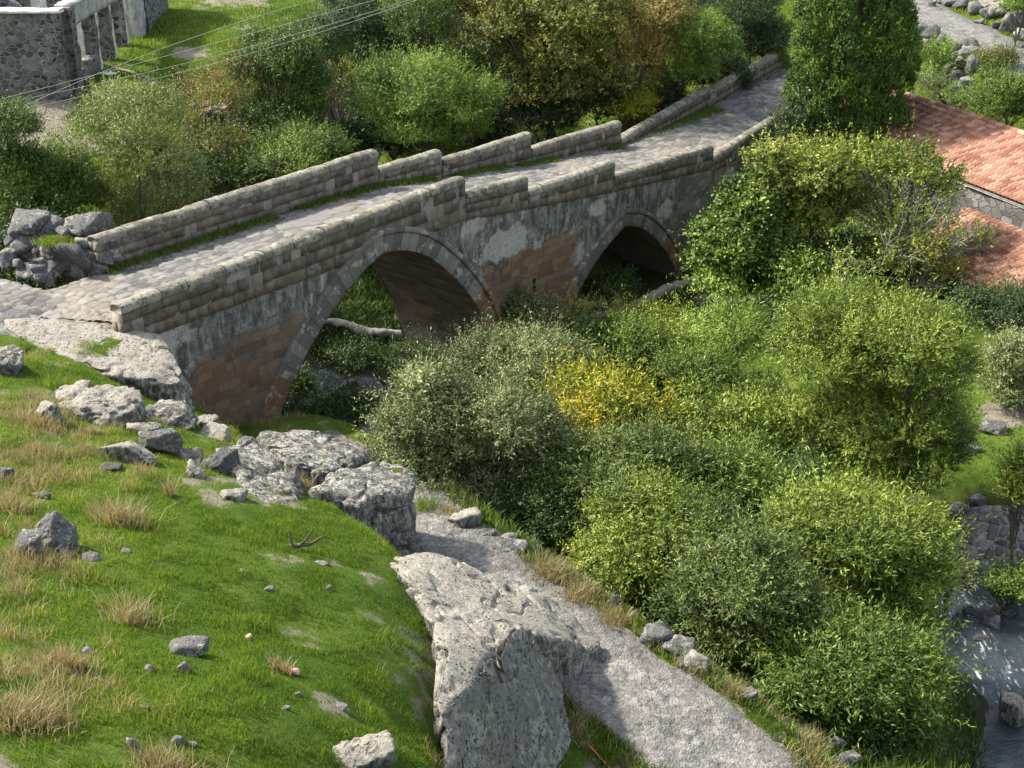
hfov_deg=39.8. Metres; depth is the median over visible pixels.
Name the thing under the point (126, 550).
stone
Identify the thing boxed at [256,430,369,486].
boulder
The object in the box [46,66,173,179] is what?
shrub
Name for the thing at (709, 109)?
verge grass
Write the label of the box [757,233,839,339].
shrub
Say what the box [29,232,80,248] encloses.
grass tuft
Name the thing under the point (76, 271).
rock
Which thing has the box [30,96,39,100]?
stone
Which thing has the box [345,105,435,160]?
shrub
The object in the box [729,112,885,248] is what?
leafy tree
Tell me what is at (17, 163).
shrub
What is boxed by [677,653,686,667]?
stone
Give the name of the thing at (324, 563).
stone
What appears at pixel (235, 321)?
stone bridge
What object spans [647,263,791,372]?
shrub
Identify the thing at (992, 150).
stone house
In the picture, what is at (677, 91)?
shrub
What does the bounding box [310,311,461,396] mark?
shrub
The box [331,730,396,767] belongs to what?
rock
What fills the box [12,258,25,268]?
rock
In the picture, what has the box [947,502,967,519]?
boulder
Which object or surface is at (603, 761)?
branch
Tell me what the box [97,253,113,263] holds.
rock
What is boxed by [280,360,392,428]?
shrub
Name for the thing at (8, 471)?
rock
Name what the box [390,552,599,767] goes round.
rock outcrop
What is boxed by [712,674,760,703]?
grass tuft
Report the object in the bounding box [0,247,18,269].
rock
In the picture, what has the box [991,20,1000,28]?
rock
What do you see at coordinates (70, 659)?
grass tuft
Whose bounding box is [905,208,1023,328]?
tiled shed
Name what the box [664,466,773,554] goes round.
shrub
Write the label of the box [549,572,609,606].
grass tuft
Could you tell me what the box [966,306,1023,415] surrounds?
shrub
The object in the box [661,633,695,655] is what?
stone
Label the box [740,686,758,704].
stone
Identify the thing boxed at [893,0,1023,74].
track
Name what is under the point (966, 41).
rock
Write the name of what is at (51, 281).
rock
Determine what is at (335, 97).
bare shrub
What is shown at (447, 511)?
grass tuft
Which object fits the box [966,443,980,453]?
stone
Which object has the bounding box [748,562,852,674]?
shrub
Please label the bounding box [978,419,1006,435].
boulder
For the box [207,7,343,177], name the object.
dense tree
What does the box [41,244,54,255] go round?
rock
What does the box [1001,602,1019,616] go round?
stone
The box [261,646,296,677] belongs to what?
grass tuft
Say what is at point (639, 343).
shrub
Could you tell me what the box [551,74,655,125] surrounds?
shrub
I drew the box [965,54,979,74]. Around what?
rock
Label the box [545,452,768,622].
willow
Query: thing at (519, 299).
shrub
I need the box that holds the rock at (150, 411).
[145,406,156,418]
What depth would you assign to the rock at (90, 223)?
36.42 m
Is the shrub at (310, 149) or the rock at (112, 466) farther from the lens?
the shrub at (310, 149)
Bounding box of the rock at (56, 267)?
[30,253,65,283]
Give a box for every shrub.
[0,80,64,228]
[0,192,80,289]
[2,129,120,220]
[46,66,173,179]
[114,172,222,219]
[149,37,278,196]
[160,100,271,197]
[170,116,282,197]
[209,95,364,188]
[280,105,386,162]
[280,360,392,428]
[286,348,339,406]
[297,43,368,128]
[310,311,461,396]
[330,44,398,160]
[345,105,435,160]
[434,28,528,97]
[446,103,534,150]
[458,265,562,332]
[474,121,549,144]
[479,451,595,545]
[494,87,594,142]
[521,311,707,482]
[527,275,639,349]
[532,381,593,473]
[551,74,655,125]
[558,292,713,396]
[578,246,651,307]
[590,283,702,337]
[592,72,671,126]
[627,523,719,647]
[629,387,737,457]
[630,64,697,119]
[634,320,800,410]
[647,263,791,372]
[662,360,816,463]
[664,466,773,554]
[667,47,768,89]
[728,85,847,194]
[729,482,808,548]
[734,10,797,63]
[736,404,851,497]
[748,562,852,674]
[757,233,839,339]
[802,688,977,767]
[803,219,932,298]
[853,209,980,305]
[915,52,982,111]
[916,19,970,76]
[934,240,1023,358]
[937,530,1000,616]
[945,48,1023,125]
[958,33,1023,68]
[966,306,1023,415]
[972,528,1023,612]
[975,416,1023,566]
[994,0,1023,58]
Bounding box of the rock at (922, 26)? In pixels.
[918,22,930,33]
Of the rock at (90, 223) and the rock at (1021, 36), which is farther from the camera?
the rock at (1021, 36)
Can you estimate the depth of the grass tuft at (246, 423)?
35.05 m
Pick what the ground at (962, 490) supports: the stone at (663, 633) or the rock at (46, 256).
the stone at (663, 633)
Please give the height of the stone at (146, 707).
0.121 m
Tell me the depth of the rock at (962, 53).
63.94 m
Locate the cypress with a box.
[779,0,925,150]
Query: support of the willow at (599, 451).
on the ground at (962, 490)
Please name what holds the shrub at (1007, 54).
on the ground at (962, 490)
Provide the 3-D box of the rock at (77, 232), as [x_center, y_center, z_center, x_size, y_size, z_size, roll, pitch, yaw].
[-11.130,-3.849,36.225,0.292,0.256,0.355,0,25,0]
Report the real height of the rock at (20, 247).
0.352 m
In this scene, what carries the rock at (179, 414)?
on the ground at (962, 490)
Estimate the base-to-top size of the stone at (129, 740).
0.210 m
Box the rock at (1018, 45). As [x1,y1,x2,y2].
[1016,41,1023,47]
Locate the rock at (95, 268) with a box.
[90,261,110,274]
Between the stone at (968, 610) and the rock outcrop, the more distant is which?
the stone at (968, 610)
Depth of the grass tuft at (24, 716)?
14.69 m
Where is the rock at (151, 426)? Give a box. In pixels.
[126,422,162,432]
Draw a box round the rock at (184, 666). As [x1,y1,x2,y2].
[177,661,190,673]
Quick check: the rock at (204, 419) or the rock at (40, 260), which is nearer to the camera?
the rock at (204, 419)
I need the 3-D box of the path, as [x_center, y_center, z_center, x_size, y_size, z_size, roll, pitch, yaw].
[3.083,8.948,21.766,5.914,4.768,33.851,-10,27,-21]
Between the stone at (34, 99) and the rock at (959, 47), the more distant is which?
the rock at (959, 47)
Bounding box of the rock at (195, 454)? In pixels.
[177,447,203,463]
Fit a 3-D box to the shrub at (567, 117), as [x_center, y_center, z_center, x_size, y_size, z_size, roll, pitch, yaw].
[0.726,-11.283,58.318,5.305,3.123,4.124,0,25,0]
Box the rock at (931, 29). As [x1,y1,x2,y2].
[922,24,940,38]
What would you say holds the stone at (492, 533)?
on the ground at (962, 490)
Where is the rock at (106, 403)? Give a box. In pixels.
[59,384,146,426]
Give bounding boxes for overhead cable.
[3,0,373,98]
[12,0,408,101]
[25,0,313,105]
[34,0,414,106]
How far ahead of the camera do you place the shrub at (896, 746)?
25.90 m
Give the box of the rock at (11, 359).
[0,344,23,374]
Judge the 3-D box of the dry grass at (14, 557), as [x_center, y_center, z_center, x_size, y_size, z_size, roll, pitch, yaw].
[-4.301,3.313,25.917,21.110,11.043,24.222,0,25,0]
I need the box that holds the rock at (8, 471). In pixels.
[0,467,14,479]
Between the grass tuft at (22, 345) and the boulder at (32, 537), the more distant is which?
the grass tuft at (22, 345)
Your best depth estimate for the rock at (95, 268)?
35.94 m
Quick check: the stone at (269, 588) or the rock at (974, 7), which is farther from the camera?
the rock at (974, 7)
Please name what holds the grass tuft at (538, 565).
on the ground at (962, 490)
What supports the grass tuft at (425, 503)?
on the ground at (962, 490)
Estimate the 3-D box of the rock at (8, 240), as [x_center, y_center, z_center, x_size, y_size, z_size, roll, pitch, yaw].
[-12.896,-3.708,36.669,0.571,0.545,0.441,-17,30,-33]
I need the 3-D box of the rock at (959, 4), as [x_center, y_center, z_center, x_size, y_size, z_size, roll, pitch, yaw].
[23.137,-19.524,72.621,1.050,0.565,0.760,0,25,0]
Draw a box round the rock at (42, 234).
[36,232,46,238]
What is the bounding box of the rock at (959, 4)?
[952,0,968,8]
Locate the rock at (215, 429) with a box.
[198,421,231,441]
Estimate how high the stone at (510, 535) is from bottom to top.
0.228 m
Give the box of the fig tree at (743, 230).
[668,159,829,309]
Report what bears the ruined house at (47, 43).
on the ground at (962, 490)
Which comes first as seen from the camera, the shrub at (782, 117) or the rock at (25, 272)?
the rock at (25, 272)
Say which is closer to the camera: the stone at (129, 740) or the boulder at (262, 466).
the stone at (129, 740)
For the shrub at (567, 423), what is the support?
on the ground at (962, 490)
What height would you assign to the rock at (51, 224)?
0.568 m
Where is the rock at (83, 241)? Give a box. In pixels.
[74,237,88,248]
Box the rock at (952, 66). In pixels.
[944,62,955,71]
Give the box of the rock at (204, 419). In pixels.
[196,414,218,427]
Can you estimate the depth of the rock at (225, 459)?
26.41 m
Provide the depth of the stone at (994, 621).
33.33 m
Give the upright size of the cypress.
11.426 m
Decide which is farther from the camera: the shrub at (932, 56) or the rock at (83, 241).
the shrub at (932, 56)
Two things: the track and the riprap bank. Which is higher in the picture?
the track
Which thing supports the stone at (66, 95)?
on the ground at (962, 490)
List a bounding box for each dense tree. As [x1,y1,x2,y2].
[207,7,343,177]
[281,0,434,139]
[371,0,488,92]
[457,55,559,138]
[613,0,734,81]
[698,0,796,63]
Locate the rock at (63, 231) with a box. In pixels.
[55,226,71,237]
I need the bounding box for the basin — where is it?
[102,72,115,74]
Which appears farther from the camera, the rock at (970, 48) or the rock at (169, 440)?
the rock at (970, 48)
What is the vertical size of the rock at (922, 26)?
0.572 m
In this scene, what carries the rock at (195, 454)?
on the ground at (962, 490)
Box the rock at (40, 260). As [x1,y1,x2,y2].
[33,257,45,263]
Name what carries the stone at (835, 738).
on the ground at (962, 490)
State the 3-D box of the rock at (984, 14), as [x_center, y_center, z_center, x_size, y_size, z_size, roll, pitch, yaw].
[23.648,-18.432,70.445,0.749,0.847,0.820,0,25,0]
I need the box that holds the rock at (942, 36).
[936,34,946,45]
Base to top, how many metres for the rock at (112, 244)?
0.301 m
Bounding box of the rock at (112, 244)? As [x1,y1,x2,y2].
[107,238,118,248]
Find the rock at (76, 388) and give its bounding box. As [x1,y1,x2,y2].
[55,380,91,400]
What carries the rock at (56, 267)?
on the rock at (66, 253)
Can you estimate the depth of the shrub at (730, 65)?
62.39 m
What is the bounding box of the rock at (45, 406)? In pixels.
[35,400,63,423]
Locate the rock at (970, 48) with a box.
[962,46,979,50]
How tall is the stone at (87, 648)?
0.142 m
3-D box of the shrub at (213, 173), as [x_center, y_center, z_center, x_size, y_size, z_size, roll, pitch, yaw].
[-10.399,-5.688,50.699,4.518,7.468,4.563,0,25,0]
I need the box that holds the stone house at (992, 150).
[838,90,1023,229]
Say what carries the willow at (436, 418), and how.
on the ground at (962, 490)
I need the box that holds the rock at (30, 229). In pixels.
[25,227,37,231]
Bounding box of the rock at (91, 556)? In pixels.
[82,551,102,561]
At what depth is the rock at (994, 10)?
69.88 m
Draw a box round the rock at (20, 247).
[12,240,32,254]
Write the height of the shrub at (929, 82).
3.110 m
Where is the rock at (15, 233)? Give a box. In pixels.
[8,229,20,238]
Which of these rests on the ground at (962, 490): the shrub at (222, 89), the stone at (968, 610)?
the shrub at (222, 89)
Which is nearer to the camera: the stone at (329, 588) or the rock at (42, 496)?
the stone at (329, 588)
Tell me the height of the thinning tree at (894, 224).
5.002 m
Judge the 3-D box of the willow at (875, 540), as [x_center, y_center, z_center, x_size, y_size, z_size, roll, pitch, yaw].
[7.350,3.624,29.446,4.802,5.574,4.930,-20,31,-36]
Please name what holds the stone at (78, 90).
on the ground at (962, 490)
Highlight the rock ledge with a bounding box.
[4,318,195,410]
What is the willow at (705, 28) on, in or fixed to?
on the ground at (962, 490)
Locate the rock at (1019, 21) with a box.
[1011,6,1023,27]
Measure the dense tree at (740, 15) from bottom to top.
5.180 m
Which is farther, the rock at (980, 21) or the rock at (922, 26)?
the rock at (980, 21)
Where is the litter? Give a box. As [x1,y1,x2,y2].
[291,668,299,674]
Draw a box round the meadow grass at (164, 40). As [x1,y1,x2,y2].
[0,0,1023,286]
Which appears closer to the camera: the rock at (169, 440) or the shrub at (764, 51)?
the rock at (169, 440)
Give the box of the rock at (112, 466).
[98,462,122,470]
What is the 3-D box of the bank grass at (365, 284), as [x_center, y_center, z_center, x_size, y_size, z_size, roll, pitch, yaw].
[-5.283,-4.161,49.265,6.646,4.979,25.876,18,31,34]
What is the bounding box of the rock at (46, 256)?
[39,246,54,258]
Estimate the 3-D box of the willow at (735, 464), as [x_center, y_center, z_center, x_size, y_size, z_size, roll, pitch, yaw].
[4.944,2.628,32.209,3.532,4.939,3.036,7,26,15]
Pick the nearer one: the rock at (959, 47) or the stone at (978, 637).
the stone at (978, 637)
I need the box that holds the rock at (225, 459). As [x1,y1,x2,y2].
[201,446,240,475]
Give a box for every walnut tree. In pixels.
[438,0,650,139]
[578,0,711,124]
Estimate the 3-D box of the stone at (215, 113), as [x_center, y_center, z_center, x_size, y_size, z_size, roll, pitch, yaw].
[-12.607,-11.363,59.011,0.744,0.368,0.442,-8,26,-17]
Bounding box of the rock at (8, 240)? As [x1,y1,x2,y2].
[3,235,15,246]
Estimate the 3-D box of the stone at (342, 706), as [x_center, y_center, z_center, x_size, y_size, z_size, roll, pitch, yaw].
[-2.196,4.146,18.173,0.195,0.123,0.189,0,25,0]
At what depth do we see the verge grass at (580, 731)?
24.00 m
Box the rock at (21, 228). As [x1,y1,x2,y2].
[18,223,35,235]
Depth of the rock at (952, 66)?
63.40 m
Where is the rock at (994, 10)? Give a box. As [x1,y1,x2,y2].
[987,0,1006,16]
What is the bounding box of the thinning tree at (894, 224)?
[783,161,1006,306]
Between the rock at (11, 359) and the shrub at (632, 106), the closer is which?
the rock at (11, 359)
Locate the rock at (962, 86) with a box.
[949,84,963,91]
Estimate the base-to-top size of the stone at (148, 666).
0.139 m
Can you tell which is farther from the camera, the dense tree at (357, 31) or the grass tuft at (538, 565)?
the dense tree at (357, 31)
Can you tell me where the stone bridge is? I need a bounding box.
[41,51,840,423]
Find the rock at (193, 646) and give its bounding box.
[168,635,209,656]
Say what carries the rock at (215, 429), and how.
on the ground at (962, 490)
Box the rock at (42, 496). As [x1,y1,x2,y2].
[32,490,51,498]
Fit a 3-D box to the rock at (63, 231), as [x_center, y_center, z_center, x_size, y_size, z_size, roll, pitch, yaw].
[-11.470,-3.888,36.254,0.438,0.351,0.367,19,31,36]
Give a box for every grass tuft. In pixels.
[0,403,84,432]
[0,486,52,515]
[0,669,97,747]
[7,335,41,351]
[16,634,124,677]
[27,369,93,393]
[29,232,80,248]
[72,484,180,534]
[72,576,181,632]
[75,422,104,435]
[114,733,234,767]
[155,468,181,497]
[193,396,237,428]
[226,412,270,433]
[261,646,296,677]
[292,471,316,488]
[413,487,452,514]
[433,499,465,516]
[510,543,574,587]
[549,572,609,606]
[587,596,640,632]
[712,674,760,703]
[789,719,838,751]
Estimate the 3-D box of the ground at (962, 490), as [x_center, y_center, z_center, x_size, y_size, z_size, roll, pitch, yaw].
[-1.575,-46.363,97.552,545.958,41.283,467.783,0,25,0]
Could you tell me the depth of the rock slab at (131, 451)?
25.50 m
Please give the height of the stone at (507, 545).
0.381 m
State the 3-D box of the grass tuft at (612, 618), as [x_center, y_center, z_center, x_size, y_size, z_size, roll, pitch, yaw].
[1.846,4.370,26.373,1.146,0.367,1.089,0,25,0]
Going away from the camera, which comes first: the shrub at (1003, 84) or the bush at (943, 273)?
the bush at (943, 273)
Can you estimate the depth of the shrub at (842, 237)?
45.42 m
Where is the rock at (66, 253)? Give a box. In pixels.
[51,237,89,281]
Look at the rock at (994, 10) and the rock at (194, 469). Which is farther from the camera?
the rock at (994, 10)
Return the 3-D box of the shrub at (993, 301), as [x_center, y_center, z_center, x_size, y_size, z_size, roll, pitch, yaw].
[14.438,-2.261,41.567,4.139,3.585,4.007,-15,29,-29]
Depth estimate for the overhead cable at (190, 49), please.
45.09 m
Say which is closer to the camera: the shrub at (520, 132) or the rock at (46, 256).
the rock at (46, 256)
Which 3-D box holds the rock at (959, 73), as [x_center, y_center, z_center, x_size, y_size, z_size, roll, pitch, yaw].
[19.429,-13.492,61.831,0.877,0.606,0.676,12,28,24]
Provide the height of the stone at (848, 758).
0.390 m
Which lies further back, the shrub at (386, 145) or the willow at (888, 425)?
the shrub at (386, 145)
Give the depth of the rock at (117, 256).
36.13 m
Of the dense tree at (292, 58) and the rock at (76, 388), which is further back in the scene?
the dense tree at (292, 58)
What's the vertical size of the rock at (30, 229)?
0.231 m
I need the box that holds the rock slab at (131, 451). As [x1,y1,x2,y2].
[99,440,156,464]
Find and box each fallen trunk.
[325,318,403,338]
[574,278,690,321]
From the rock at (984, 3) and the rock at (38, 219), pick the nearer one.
the rock at (38, 219)
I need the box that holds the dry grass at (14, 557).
[0,337,849,767]
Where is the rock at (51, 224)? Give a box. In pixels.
[39,214,64,235]
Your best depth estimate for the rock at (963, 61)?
63.05 m
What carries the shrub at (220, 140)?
on the ground at (962, 490)
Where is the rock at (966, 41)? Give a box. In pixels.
[958,37,978,45]
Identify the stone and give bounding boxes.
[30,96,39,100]
[55,95,63,101]
[60,88,73,99]
[74,87,86,95]
[81,646,93,654]
[120,548,130,553]
[125,737,139,748]
[139,704,150,710]
[144,664,153,672]
[172,735,185,745]
[188,741,197,746]
[208,106,218,114]
[264,585,273,591]
[282,705,290,709]
[315,560,329,565]
[326,584,332,590]
[336,701,347,710]
[340,378,356,388]
[447,506,481,527]
[483,529,496,535]
[491,538,529,553]
[501,532,518,538]
[610,594,619,606]
[638,620,674,646]
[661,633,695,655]
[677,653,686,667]
[683,649,708,672]
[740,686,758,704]
[830,735,846,749]
[834,749,861,767]
[962,606,976,614]
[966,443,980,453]
[968,493,986,507]
[973,633,990,640]
[980,614,1000,628]
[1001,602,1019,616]
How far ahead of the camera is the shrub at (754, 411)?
34.93 m
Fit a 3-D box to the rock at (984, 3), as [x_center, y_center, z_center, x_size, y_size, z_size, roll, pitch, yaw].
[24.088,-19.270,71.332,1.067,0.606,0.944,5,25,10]
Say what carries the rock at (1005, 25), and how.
on the ground at (962, 490)
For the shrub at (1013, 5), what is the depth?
61.70 m
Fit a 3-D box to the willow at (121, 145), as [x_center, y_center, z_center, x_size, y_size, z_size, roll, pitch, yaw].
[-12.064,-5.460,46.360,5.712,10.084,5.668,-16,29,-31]
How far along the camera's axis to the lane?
33.87 m
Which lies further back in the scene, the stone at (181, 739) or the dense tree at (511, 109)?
the dense tree at (511, 109)
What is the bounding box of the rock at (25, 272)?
[16,262,33,280]
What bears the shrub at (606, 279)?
on the ground at (962, 490)
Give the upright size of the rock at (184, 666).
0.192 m
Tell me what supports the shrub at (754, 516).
on the ground at (962, 490)
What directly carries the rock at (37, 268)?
on the rock at (56, 267)
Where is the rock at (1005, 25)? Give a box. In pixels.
[999,11,1017,32]
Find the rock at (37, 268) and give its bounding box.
[29,264,46,272]
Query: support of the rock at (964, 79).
on the ground at (962, 490)
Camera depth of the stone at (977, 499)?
36.98 m
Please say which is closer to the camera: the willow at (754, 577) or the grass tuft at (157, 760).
the grass tuft at (157, 760)
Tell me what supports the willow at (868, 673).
on the ground at (962, 490)
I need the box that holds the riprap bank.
[952,505,1023,572]
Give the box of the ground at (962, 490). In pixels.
[0,0,1023,767]
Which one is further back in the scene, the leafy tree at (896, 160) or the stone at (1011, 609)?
the leafy tree at (896, 160)
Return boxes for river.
[284,11,1023,767]
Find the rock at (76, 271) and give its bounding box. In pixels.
[69,248,96,278]
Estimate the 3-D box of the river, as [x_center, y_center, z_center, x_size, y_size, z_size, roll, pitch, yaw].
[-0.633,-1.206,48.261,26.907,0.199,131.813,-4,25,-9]
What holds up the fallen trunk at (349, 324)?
on the ground at (962, 490)
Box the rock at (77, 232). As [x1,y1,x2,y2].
[70,228,82,236]
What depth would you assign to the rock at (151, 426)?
27.69 m
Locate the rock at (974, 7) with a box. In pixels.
[967,1,982,13]
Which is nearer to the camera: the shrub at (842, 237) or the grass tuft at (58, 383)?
the grass tuft at (58, 383)
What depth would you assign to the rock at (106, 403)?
28.05 m
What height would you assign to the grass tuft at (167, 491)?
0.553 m
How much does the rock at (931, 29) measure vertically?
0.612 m
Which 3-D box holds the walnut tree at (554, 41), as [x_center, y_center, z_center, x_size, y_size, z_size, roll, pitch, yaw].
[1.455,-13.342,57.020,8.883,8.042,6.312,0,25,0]
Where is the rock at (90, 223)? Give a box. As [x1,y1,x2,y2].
[63,212,113,236]
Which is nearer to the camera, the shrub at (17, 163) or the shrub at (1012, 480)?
the shrub at (1012, 480)
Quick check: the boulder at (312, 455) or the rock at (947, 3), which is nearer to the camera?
the boulder at (312, 455)
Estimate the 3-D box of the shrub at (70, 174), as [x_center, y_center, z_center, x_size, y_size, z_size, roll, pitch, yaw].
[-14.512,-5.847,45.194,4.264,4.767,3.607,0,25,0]
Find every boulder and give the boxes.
[14,529,43,561]
[35,510,78,555]
[216,436,307,504]
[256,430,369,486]
[307,461,420,556]
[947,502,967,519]
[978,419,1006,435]
[998,688,1023,726]
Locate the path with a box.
[321,430,810,767]
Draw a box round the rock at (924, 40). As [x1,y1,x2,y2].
[919,39,930,52]
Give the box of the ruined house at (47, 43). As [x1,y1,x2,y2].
[0,0,168,96]
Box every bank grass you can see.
[309,141,534,377]
[414,457,995,767]
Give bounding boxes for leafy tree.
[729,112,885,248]
[793,101,974,287]
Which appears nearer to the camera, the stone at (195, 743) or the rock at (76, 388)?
the stone at (195, 743)
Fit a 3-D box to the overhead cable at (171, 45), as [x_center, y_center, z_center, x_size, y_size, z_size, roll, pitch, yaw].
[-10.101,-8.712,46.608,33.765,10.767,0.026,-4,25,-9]
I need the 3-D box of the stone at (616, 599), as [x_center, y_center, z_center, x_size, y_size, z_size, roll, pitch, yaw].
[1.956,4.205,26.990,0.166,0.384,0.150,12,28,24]
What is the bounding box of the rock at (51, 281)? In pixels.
[34,273,55,287]
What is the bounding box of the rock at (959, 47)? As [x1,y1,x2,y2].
[951,42,961,51]
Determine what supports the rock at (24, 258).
on the rock at (66, 253)
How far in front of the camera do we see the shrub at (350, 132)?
54.20 m
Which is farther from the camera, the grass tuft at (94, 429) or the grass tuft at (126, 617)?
the grass tuft at (94, 429)
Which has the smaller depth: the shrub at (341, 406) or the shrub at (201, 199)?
the shrub at (341, 406)
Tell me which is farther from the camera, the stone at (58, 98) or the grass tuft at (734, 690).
the stone at (58, 98)
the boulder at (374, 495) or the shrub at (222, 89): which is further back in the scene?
the shrub at (222, 89)
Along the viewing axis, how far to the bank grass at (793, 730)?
26.10 m
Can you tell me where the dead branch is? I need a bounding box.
[286,525,322,548]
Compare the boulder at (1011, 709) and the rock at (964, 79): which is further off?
the rock at (964, 79)
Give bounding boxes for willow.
[37,61,225,227]
[329,10,512,155]
[345,327,584,522]
[412,297,617,391]
[502,395,734,552]
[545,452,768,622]
[619,0,757,104]
[638,492,865,683]
[657,382,797,525]
[714,570,992,766]
[722,243,1007,504]
[739,427,987,651]
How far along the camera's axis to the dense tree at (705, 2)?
60.04 m
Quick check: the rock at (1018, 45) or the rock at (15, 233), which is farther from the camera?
the rock at (1018, 45)
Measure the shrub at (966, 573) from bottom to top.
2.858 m
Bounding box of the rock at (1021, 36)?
[1012,27,1023,40]
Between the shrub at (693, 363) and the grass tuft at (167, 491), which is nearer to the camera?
the grass tuft at (167, 491)
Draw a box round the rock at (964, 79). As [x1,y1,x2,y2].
[959,76,974,86]
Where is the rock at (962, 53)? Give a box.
[958,48,972,57]
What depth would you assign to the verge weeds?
41.17 m
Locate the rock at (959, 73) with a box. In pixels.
[946,69,965,80]
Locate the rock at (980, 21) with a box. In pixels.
[973,19,984,23]
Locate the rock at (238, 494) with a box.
[219,488,247,500]
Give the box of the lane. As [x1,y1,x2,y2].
[0,279,112,335]
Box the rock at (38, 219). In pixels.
[7,208,50,233]
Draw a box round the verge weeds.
[105,143,626,274]
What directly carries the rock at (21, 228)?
on the rock at (24, 258)
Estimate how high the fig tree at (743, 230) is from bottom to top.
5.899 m
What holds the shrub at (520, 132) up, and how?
on the ground at (962, 490)
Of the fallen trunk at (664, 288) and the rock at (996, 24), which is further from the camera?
the rock at (996, 24)
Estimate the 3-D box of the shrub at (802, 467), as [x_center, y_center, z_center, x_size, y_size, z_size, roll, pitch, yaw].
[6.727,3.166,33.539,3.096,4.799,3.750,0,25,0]
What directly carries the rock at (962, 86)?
on the ground at (962, 490)
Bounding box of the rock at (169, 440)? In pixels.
[138,428,183,454]
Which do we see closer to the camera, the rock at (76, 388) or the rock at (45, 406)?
the rock at (45, 406)
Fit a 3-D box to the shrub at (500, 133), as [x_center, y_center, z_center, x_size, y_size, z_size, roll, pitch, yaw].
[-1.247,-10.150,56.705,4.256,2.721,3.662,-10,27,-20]
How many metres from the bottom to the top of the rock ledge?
2.295 m
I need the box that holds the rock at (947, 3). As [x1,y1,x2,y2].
[941,0,956,6]
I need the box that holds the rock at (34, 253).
[30,248,39,258]
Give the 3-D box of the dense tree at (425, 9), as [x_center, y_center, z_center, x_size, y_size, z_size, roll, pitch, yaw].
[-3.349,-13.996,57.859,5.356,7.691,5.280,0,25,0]
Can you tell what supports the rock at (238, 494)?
on the ground at (962, 490)
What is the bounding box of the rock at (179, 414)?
[146,399,198,429]
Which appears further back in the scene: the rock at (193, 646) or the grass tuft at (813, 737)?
the grass tuft at (813, 737)
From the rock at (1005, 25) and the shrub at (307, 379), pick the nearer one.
the shrub at (307, 379)
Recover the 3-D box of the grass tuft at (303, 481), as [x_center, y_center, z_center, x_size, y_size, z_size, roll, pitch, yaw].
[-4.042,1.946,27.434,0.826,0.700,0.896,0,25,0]
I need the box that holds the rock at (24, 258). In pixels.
[5,234,41,262]
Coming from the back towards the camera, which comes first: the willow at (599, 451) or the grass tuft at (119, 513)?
the willow at (599, 451)
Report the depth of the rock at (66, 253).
35.69 m
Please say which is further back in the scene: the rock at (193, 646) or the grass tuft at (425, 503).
the grass tuft at (425, 503)
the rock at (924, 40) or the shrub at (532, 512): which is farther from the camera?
the rock at (924, 40)
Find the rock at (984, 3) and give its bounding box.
[978,0,996,8]
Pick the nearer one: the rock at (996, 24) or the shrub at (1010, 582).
the shrub at (1010, 582)
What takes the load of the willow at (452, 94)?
on the ground at (962, 490)
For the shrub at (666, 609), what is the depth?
28.23 m
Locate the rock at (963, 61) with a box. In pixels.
[954,56,966,69]
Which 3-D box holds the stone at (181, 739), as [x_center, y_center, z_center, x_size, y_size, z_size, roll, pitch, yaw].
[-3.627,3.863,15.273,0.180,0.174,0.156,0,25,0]
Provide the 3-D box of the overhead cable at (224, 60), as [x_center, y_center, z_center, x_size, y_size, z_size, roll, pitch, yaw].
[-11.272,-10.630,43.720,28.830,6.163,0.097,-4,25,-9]
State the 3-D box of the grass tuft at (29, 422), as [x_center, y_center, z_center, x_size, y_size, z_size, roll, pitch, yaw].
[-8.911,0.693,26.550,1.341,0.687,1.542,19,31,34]
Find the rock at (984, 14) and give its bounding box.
[979,7,992,19]
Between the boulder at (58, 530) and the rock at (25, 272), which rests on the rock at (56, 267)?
the rock at (25, 272)
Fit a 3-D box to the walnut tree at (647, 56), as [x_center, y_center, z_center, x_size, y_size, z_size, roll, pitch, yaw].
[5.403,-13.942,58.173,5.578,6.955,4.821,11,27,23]
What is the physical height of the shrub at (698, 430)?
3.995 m
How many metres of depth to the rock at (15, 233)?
36.08 m
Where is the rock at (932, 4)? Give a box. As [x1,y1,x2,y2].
[927,1,935,6]
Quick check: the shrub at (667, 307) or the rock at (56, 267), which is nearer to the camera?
the rock at (56, 267)
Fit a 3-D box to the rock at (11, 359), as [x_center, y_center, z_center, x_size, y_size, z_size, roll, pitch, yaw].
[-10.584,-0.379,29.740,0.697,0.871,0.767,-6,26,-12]
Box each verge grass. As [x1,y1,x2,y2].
[427,471,846,767]
[626,105,736,145]
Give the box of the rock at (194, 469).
[186,459,206,478]
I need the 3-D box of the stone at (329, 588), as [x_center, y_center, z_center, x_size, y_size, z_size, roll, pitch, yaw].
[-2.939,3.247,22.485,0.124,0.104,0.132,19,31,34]
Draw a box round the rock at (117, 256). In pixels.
[108,248,122,262]
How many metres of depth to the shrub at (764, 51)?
65.43 m
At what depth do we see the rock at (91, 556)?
20.60 m
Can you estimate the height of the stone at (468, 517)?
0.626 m
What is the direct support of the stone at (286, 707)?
on the ground at (962, 490)
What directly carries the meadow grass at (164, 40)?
on the ground at (962, 490)

